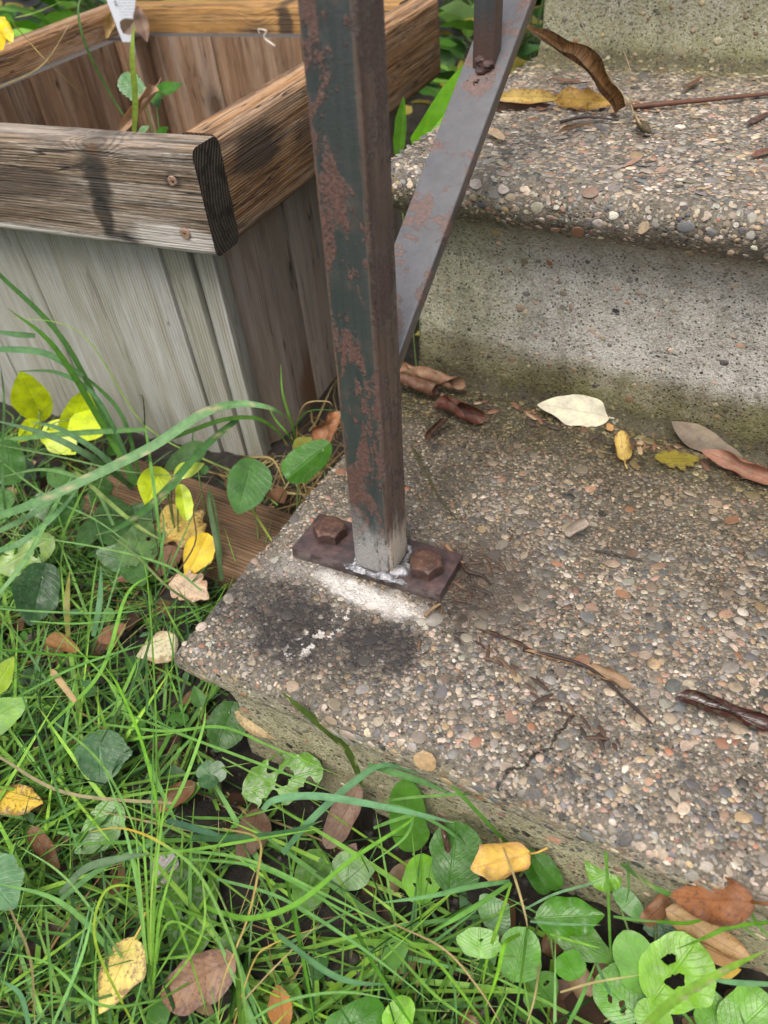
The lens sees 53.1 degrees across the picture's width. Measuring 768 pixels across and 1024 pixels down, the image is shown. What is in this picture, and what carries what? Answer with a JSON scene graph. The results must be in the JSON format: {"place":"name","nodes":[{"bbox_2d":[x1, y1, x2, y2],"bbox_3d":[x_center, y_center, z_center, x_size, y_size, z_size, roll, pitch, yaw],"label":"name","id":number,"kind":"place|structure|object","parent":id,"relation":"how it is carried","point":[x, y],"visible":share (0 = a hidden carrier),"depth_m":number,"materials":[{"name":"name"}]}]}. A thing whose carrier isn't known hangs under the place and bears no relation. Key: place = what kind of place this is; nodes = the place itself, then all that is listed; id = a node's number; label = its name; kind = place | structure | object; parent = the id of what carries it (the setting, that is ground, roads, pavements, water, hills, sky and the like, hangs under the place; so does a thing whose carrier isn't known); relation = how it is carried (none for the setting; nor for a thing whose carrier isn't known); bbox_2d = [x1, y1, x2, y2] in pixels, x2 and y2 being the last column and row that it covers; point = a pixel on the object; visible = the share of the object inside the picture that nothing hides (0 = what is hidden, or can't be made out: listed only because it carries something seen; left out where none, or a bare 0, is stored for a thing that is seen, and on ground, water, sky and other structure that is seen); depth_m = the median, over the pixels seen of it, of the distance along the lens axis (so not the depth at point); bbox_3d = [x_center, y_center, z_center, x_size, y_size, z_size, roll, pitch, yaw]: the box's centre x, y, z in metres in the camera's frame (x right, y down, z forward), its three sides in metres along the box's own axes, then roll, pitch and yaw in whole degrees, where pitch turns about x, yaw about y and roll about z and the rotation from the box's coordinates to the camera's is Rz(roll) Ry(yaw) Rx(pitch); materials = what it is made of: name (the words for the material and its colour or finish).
{"place":"outdoors","nodes":[
{"label":"outdoors","id":0,"kind":"place"},
{"bbox_2d":[0,0,767,1023],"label":"ground","id":1,"kind":"structure","parent":0,"point":[196,804],"depth_m":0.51,"materials":[{"name":"plant"}]},
{"bbox_2d":[0,853,24,910],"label":"sage weed","id":2,"kind":"object","parent":1,"relation":"on","point":[12,876],"visible":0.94,"depth_m":0.42,"materials":[{"name":"green plant"}]},
{"bbox_2d":[0,656,26,742],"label":"lime weed","id":3,"kind":"object","parent":1,"relation":"on","point":[11,711],"visible":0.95,"depth_m":0.48,"materials":[{"name":"green plant"}]},
{"bbox_2d":[0,439,29,520],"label":"dock weed","id":4,"kind":"object","parent":1,"relation":"on","point":[14,459],"visible":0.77,"depth_m":0.71,"materials":[{"name":"green plant"}]},
{"bbox_2d":[0,784,42,815],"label":"fallen leaf","id":5,"kind":"object","parent":1,"relation":"on","point":[13,804],"visible":0.99,"depth_m":0.47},
{"bbox_2d":[0,532,68,575],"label":"dock weed","id":6,"kind":"object","parent":1,"relation":"on","point":[46,546],"visible":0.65,"depth_m":0.64,"materials":[{"name":"green plant"}]},
{"bbox_2d":[11,563,61,625],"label":"violet weed","id":7,"kind":"object","parent":1,"relation":"on","point":[38,580],"visible":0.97,"depth_m":0.59,"materials":[{"name":"green plant"}]},
{"bbox_2d":[27,826,59,867],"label":"fallen leaf","id":8,"kind":"object","parent":1,"relation":"on","point":[39,841],"visible":0.98,"depth_m":0.46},
{"bbox_2d":[10,372,102,454],"bbox_3d":[-0.322,-0.091,0.760,0.130,0.095,0.045,23,48,28],"label":"yellow vine","id":9,"kind":"object","parent":1,"relation":"on","point":[30,398],"visible":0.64,"depth_m":0.77,"materials":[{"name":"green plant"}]},
{"bbox_2d":[45,632,79,652],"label":"fallen leaf","id":10,"kind":"object","parent":1,"relation":"on","point":[53,640],"visible":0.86,"depth_m":0.56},
{"bbox_2d":[0,457,156,547],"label":"violet weed","id":11,"kind":"object","parent":1,"relation":"on","point":[85,533],"visible":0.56,"depth_m":0.69,"materials":[{"name":"green plant"}]},
{"bbox_2d":[0,0,157,36],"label":"broadleaf plant","id":12,"kind":"object","parent":1,"relation":"on","point":[24,26],"visible":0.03,"depth_m":1.25,"materials":[{"name":"green plant"}]},
{"bbox_2d":[74,801,131,853],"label":"dandelion weed","id":13,"kind":"object","parent":1,"relation":"on","point":[112,821],"visible":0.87,"depth_m":0.46,"materials":[{"name":"green plant"}]},
{"bbox_2d":[74,730,132,785],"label":"ground ivy","id":14,"kind":"object","parent":1,"relation":"on","point":[110,748],"visible":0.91,"depth_m":0.49,"materials":[{"name":"green plant"}]},
{"bbox_2d":[0,486,222,1023],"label":"lawn grass","id":15,"kind":"structure","parent":1,"relation":"on","point":[57,677],"depth_m":0.49,"materials":[{"name":"plant"}]},
{"bbox_2d":[98,623,125,643],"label":"fallen leaf","id":16,"kind":"object","parent":1,"relation":"on","point":[104,638],"visible":0.78,"depth_m":0.58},
{"bbox_2d":[98,912,145,1013],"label":"fallen leaf","id":17,"kind":"object","parent":1,"relation":"on","point":[126,977],"visible":1,"depth_m":0.39,"materials":[{"name":"plant"}]},
{"bbox_2d":[96,544,148,585],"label":"violet weed","id":18,"kind":"object","parent":1,"relation":"on","point":[112,561],"visible":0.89,"depth_m":0.62,"materials":[{"name":"green plant"}]},
{"bbox_2d":[0,689,247,1023],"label":"grass bunch","id":19,"kind":"object","parent":1,"relation":"on","point":[100,865],"depth_m":0.39,"materials":[{"name":"plant"}]},
{"bbox_2d":[92,495,158,566],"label":"dock weed","id":20,"kind":"object","parent":1,"relation":"on","point":[133,533],"visible":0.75,"depth_m":0.65,"materials":[{"name":"green plant"}]},
{"bbox_2d":[0,273,277,580],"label":"tall grass","id":21,"kind":"structure","parent":1,"relation":"on","point":[104,420],"depth_m":0.67,"materials":[{"name":"plant"}]},
{"bbox_2d":[0,400,289,595],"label":"broad grass","id":22,"kind":"structure","parent":1,"relation":"on","point":[47,499],"depth_m":0.60,"materials":[{"name":"plant"}]},
{"bbox_2d":[116,545,180,581],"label":"fallen leaf","id":23,"kind":"object","parent":1,"relation":"on","point":[167,549],"visible":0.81,"depth_m":0.64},
{"bbox_2d":[0,426,302,615],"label":"short grass","id":24,"kind":"structure","parent":1,"relation":"on","point":[81,559],"depth_m":0.68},
{"bbox_2d":[136,631,177,662],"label":"fallen leaf","id":25,"kind":"object","parent":1,"relation":"on","point":[162,651],"visible":0.83,"depth_m":0.55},
{"bbox_2d":[152,854,178,888],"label":"fallen leaf","id":26,"kind":"object","parent":1,"relation":"on","point":[163,862],"visible":0.39,"depth_m":0.45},
{"bbox_2d":[137,462,203,532],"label":"yellow seedling","id":27,"kind":"object","parent":1,"relation":"on","point":[184,501],"visible":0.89,"depth_m":0.61,"materials":[{"name":"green plant"}]},
{"bbox_2d":[153,780,194,812],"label":"fallen leaf","id":28,"kind":"object","parent":1,"relation":"on","point":[186,793],"visible":0.59,"depth_m":0.48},
{"bbox_2d":[156,503,206,547],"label":"fallen leaf","id":29,"kind":"object","parent":1,"relation":"on","point":[175,536],"visible":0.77,"depth_m":0.65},
{"bbox_2d":[164,441,207,518],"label":"ground ivy","id":30,"kind":"object","parent":1,"relation":"on","point":[184,453],"visible":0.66,"depth_m":0.64,"materials":[{"name":"green plant"}]},
{"bbox_2d":[168,570,208,602],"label":"fallen leaf","id":31,"kind":"object","parent":1,"relation":"on","point":[193,593],"visible":0.93,"depth_m":0.60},
{"bbox_2d":[183,533,214,574],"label":"fallen leaf","id":32,"kind":"object","parent":31,"relation":"on","point":[201,556],"visible":0.87,"depth_m":0.61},
{"bbox_2d":[161,949,235,1015],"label":"fallen leaf","id":33,"kind":"object","parent":1,"relation":"on","point":[211,965],"visible":0.96,"depth_m":0.39,"materials":[{"name":"plant"}]},
{"bbox_2d":[191,686,207,736],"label":"seedling","id":34,"kind":"object","parent":1,"relation":"on","point":[198,698],"visible":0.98,"depth_m":0.49,"materials":[{"name":"green plant"}]},
{"bbox_2d":[164,853,243,959],"bbox_3d":[-0.105,0.227,0.432,0.035,0.021,0.069,-23,44,-21],"label":"plantain weed","id":35,"kind":"object","parent":1,"relation":"on","point":[197,897],"visible":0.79,"depth_m":0.42,"materials":[{"name":"green plant"}]},
{"bbox_2d":[196,760,226,805],"bbox_3d":[-0.105,0.173,0.477,0.018,0.043,0.018,16,44,21],"label":"clover","id":36,"kind":"object","parent":1,"relation":"on","point":[210,774],"visible":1,"depth_m":0.47,"materials":[{"name":"green plant"}]},
{"bbox_2d":[0,0,440,455],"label":"wooden planter","id":37,"kind":"object","parent":1,"relation":"on","point":[174,274],"visible":0.64,"depth_m":0.73,"materials":[{"name":"brown wood"}]},
{"bbox_2d":[0,16,13,49],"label":"fallen leaf","id":38,"kind":"object","parent":37,"relation":"in","point":[6,31],"visible":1,"depth_m":0.60,"materials":[{"name":"yellow plant"}]},
{"bbox_2d":[0,1,78,91],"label":"dry straw","id":39,"kind":"object","parent":37,"relation":"on","point":[41,65],"visible":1,"depth_m":0.62,"materials":[{"name":"brown plant"}]},
{"bbox_2d":[77,0,137,131],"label":"planter grass","id":40,"kind":"structure","parent":37,"relation":"in","point":[134,89],"depth_m":0.61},
{"bbox_2d":[102,12,115,38],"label":"fallen leaf","id":41,"kind":"object","parent":37,"relation":"on","point":[108,25],"visible":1,"depth_m":0.94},
{"bbox_2d":[107,0,135,54],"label":"plant tag","id":42,"kind":"object","parent":37,"relation":"in","point":[121,9],"visible":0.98,"depth_m":0.91,"materials":[{"name":"white plastic"}]},
{"bbox_2d":[120,18,135,34],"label":"fallen leaf","id":43,"kind":"object","parent":42,"relation":"attached to","point":[126,26],"visible":0.88,"depth_m":0.91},
{"bbox_2d":[117,78,161,130],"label":"fallen leaf","id":44,"kind":"object","parent":37,"relation":"in","point":[148,94],"visible":0.79,"depth_m":0.67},
{"bbox_2d":[133,5,148,41],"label":"fallen leaf","id":45,"kind":"object","parent":37,"relation":"on","point":[140,20],"visible":0.99,"depth_m":0.90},
{"bbox_2d":[117,72,182,132],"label":"planter weed","id":46,"kind":"object","parent":37,"relation":"in","point":[125,87],"visible":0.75,"depth_m":0.70,"materials":[{"name":"green plant"}]},
{"bbox_2d":[206,701,246,751],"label":"violet weed","id":47,"kind":"object","parent":1,"relation":"on","point":[221,714],"visible":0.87,"depth_m":0.50,"materials":[{"name":"green plant"}]},
{"bbox_2d":[0,709,452,1023],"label":"sprawling grass","id":48,"kind":"structure","parent":1,"relation":"on","point":[208,835],"depth_m":0.39,"materials":[{"name":"plant"}]},
{"bbox_2d":[0,432,496,1023],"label":"ground cover","id":49,"kind":"object","parent":1,"relation":"on","point":[158,1012],"visible":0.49,"depth_m":0.48,"materials":[{"name":"green plant"}]},
{"bbox_2d":[227,457,272,538],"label":"ground ivy","id":50,"kind":"object","parent":1,"relation":"on","point":[248,487],"visible":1,"depth_m":0.61,"materials":[{"name":"green plant"}]},
{"bbox_2d":[235,809,270,861],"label":"fallen leaf","id":51,"kind":"object","parent":1,"relation":"on","point":[261,822],"visible":0.74,"depth_m":0.46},
{"bbox_2d":[0,484,520,1023],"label":"wide grass","id":52,"kind":"structure","parent":1,"relation":"on","point":[346,1000],"depth_m":0.41,"materials":[{"name":"plant"}]},
{"bbox_2d":[0,0,544,134],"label":"undergrowth","id":53,"kind":"object","parent":1,"relation":"on","point":[445,75],"visible":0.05,"depth_m":1.11,"materials":[{"name":"green plant"}]},
{"bbox_2d":[202,380,343,514],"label":"dead grass","id":54,"kind":"structure","parent":1,"relation":"on","point":[308,491],"depth_m":0.74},
{"bbox_2d":[241,752,322,811],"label":"dock weed","id":55,"kind":"object","parent":1,"relation":"on","point":[301,769],"visible":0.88,"depth_m":0.47,"materials":[{"name":"green plant"}]},
{"bbox_2d":[237,372,331,484],"bbox_3d":[-0.079,-0.069,0.646,0.072,0.090,0.061,16,44,21],"label":"grass sprig","id":56,"kind":"object","parent":1,"relation":"on","point":[294,431],"depth_m":0.66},
{"bbox_2d":[281,439,331,483],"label":"ground ivy","id":57,"kind":"object","parent":1,"relation":"on","point":[305,463],"visible":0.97,"depth_m":0.61,"materials":[{"name":"green plant"}]},
{"bbox_2d":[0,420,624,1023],"bbox_3d":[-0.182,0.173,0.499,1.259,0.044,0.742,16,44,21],"label":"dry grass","id":58,"kind":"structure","parent":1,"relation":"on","point":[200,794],"depth_m":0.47,"materials":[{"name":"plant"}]},
{"bbox_2d":[311,411,340,441],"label":"fallen leaf","id":59,"kind":"object","parent":1,"relation":"on","point":[326,429],"visible":0.82,"depth_m":0.68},
{"bbox_2d":[292,847,374,909],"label":"mallow weed","id":60,"kind":"object","parent":1,"relation":"on","point":[359,879],"visible":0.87,"depth_m":0.43,"materials":[{"name":"green plant"}]},
{"bbox_2d":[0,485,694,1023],"bbox_3d":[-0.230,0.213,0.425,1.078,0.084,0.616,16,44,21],"label":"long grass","id":61,"kind":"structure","parent":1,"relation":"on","point":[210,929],"depth_m":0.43,"materials":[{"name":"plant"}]},
{"bbox_2d":[267,985,292,1023],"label":"fallen leaf","id":62,"kind":"object","parent":61,"relation":"on","point":[276,1014],"visible":0.89,"depth_m":0.38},
{"bbox_2d":[284,937,414,1023],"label":"plantain weed","id":63,"kind":"object","parent":1,"relation":"on","point":[367,1010],"visible":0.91,"depth_m":0.38,"materials":[{"name":"green plant"}]},
{"bbox_2d":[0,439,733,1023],"bbox_3d":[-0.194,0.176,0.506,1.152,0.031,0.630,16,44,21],"label":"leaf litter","id":64,"kind":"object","parent":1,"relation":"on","point":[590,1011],"visible":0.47,"depth_m":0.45,"materials":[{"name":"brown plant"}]},
{"bbox_2d":[322,785,362,848],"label":"fallen leaf","id":65,"kind":"object","parent":64,"relation":"on","point":[336,828],"visible":0.87,"depth_m":0.46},
{"bbox_2d":[0,539,735,1023],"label":"soil crumbs","id":66,"kind":"object","parent":1,"relation":"on","point":[354,957],"visible":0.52,"depth_m":0.47,"materials":[{"name":"soil"}]},
{"bbox_2d":[389,779,439,904],"bbox_3d":[0.017,0.190,0.433,0.022,0.064,0.050,-11,41,-8],"label":"plantain weed","id":67,"kind":"object","parent":1,"relation":"on","point":[419,832],"visible":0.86,"depth_m":0.43,"materials":[{"name":"green plant"}]},
{"bbox_2d":[393,64,463,365],"bbox_3d":[0.058,-0.251,0.722,0.090,0.348,0.055,-7,41,-3],"label":"daylily","id":68,"kind":"object","parent":1,"relation":"on","point":[432,118],"visible":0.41,"depth_m":0.64,"materials":[{"name":"green plant"}]},
{"bbox_2d":[429,821,481,911],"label":"plantain weed","id":69,"kind":"object","parent":1,"relation":"on","point":[451,869],"visible":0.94,"depth_m":0.42,"materials":[{"name":"green plant"}]},
{"bbox_2d":[470,842,548,880],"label":"fallen leaf","id":70,"kind":"object","parent":69,"relation":"on","point":[490,862],"visible":1,"depth_m":0.40,"materials":[{"name":"plant"}]},
{"bbox_2d":[279,690,637,1023],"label":"grass","id":71,"kind":"structure","parent":1,"relation":"on","point":[346,749],"depth_m":0.38,"materials":[{"name":"plant"}]},
{"bbox_2d":[174,0,767,975],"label":"concrete steps","id":72,"kind":"structure","parent":1,"relation":"on","point":[584,260],"depth_m":0.48,"materials":[{"name":"concrete"}]},
{"bbox_2d":[235,710,276,739],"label":"fallen leaf","id":73,"kind":"object","parent":72,"relation":"on","point":[249,726],"visible":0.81,"depth_m":0.49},
{"bbox_2d":[292,0,536,602],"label":"iron handrail","id":74,"kind":"object","parent":72,"relation":"on","point":[379,282],"visible":1,"depth_m":0.40,"materials":[{"name":"metal"}]},
{"bbox_2d":[400,373,437,396],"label":"fallen leaf","id":75,"kind":"object","parent":72,"relation":"on","point":[427,387],"visible":0.85,"depth_m":0.61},
{"bbox_2d":[400,361,465,389],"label":"fallen leaf","id":76,"kind":"object","parent":72,"relation":"on","point":[440,378],"visible":0.86,"depth_m":0.62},
{"bbox_2d":[410,446,456,519],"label":"moss stem","id":77,"kind":"object","parent":72,"relation":"on","point":[426,474],"visible":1,"depth_m":0.53,"materials":[{"name":"plant"}]},
{"bbox_2d":[434,395,487,423],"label":"fallen leaf","id":78,"kind":"object","parent":72,"relation":"on","point":[464,411],"visible":1,"depth_m":0.59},
{"bbox_2d":[497,101,550,112],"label":"fallen leaf","id":79,"kind":"object","parent":72,"relation":"on","point":[504,106],"visible":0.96,"depth_m":0.61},
{"bbox_2d":[500,88,556,103],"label":"fallen leaf","id":80,"kind":"object","parent":72,"relation":"on","point":[526,96],"visible":0.82,"depth_m":0.60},
{"bbox_2d":[537,394,614,426],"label":"fallen leaf","id":81,"kind":"object","parent":72,"relation":"on","point":[577,409],"visible":1,"depth_m":0.58,"materials":[{"name":"plant"}]},
{"bbox_2d":[527,24,625,113],"bbox_3d":[0.138,-0.323,0.564,0.081,0.056,0.020,16,44,21],"label":"fallen leaf","id":82,"kind":"object","parent":72,"relation":"on","point":[588,59],"visible":1,"depth_m":0.56,"materials":[{"name":"brown plant"}]},
{"bbox_2d":[564,518,589,536],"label":"fallen leaf","id":83,"kind":"object","parent":72,"relation":"on","point":[576,526],"visible":1,"depth_m":0.49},
{"bbox_2d":[417,93,744,749],"bbox_3d":[0.126,-0.122,0.514,0.360,0.180,0.466,-18,43,-16],"label":"plant debris","id":84,"kind":"object","parent":72,"relation":"on","point":[599,738],"visible":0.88,"depth_m":0.46,"materials":[{"name":"plant"}]},
{"bbox_2d":[553,86,610,110],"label":"fallen leaf","id":85,"kind":"object","parent":72,"relation":"on","point":[587,99],"visible":0.99,"depth_m":0.59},
{"bbox_2d":[523,647,652,724],"bbox_3d":[0.108,0.088,0.406,0.076,0.003,0.012,27,50,31],"label":"twig","id":86,"kind":"object","parent":72,"relation":"on","point":[608,683],"visible":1,"depth_m":0.41,"materials":[{"name":"wood"}]},
{"bbox_2d":[587,663,633,688],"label":"fallen leaf","id":87,"kind":"object","parent":72,"relation":"on","point":[614,676],"visible":1,"depth_m":0.40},
{"bbox_2d":[614,430,631,468],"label":"fallen leaf","id":88,"kind":"object","parent":72,"relation":"on","point":[623,446],"visible":1,"depth_m":0.55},
{"bbox_2d":[640,893,671,926],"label":"fallen leaf","id":89,"kind":"object","parent":72,"relation":"on","point":[656,907],"visible":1,"depth_m":0.39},
{"bbox_2d":[654,449,699,470],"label":"fallen leaf","id":90,"kind":"object","parent":72,"relation":"on","point":[673,458],"visible":1,"depth_m":0.55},
{"bbox_2d":[632,92,767,109],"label":"twig","id":91,"kind":"object","parent":72,"relation":"on","point":[654,104],"visible":0.98,"depth_m":0.58,"materials":[{"name":"wood"}]},
{"bbox_2d":[672,421,741,456],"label":"fallen leaf","id":92,"kind":"object","parent":72,"relation":"on","point":[695,436],"visible":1,"depth_m":0.55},
{"bbox_2d":[669,877,767,925],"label":"fallen leaf","id":93,"kind":"object","parent":72,"relation":"on","point":[733,902],"visible":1,"depth_m":0.33,"materials":[{"name":"plant"}]},
{"bbox_2d":[701,943,738,970],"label":"fallen leaf","id":94,"kind":"object","parent":72,"relation":"on","point":[719,959],"visible":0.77,"depth_m":0.38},
{"bbox_2d":[676,689,767,731],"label":"fallen leaf","id":95,"kind":"object","parent":72,"relation":"on","point":[724,708],"visible":1,"depth_m":0.38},
{"bbox_2d":[701,449,767,484],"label":"fallen leaf","id":96,"kind":"object","parent":72,"relation":"on","point":[751,471],"visible":1,"depth_m":0.53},
{"bbox_2d":[419,0,543,96],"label":"leafy weed","id":97,"kind":"object","parent":1,"relation":"on","point":[458,14],"visible":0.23,"depth_m":1.05,"materials":[{"name":"green plant"}]},
{"bbox_2d":[456,926,558,1008],"bbox_3d":[0.064,0.231,0.393,0.053,0.049,0.023,16,44,21],"label":"plantain weed","id":98,"kind":"object","parent":1,"relation":"on","point":[469,943],"visible":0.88,"depth_m":0.38,"materials":[{"name":"green plant"}]},
{"bbox_2d":[519,848,562,894],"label":"plantain weed","id":99,"kind":"object","parent":1,"relation":"on","point":[543,874],"visible":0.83,"depth_m":0.42,"materials":[{"name":"green plant"}]},
{"bbox_2d":[478,893,604,940],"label":"plantain weed","id":100,"kind":"object","parent":1,"relation":"on","point":[560,909],"visible":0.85,"depth_m":0.39,"materials":[{"name":"green plant"}]},
{"bbox_2d":[550,928,614,980],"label":"plantain weed","id":101,"kind":"object","parent":1,"relation":"on","point":[572,958],"visible":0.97,"depth_m":0.39,"materials":[{"name":"green plant"}]},
{"bbox_2d":[584,859,621,890],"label":"plantain weed","id":102,"kind":"object","parent":1,"relation":"on","point":[594,872],"visible":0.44,"depth_m":0.40,"materials":[{"name":"green plant"}]},
{"bbox_2d":[592,886,715,1023],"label":"plantain weed","id":103,"kind":"object","parent":1,"relation":"on","point":[638,954],"visible":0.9,"depth_m":0.37,"materials":[{"name":"green plant"}]},
{"bbox_2d":[567,862,767,1023],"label":"striped grass","id":104,"kind":"structure","parent":1,"relation":"on","point":[662,1009],"depth_m":0.35,"materials":[{"name":"plant"}]},
{"bbox_2d":[634,986,767,1023],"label":"plantain weed","id":105,"kind":"object","parent":1,"relation":"on","point":[749,1004],"visible":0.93,"depth_m":0.36,"materials":[{"name":"green plant"}]},
{"bbox_2d":[665,904,752,960],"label":"fallen leaf","id":106,"kind":"object","parent":1,"relation":"on","point":[727,944],"visible":0.77,"depth_m":0.37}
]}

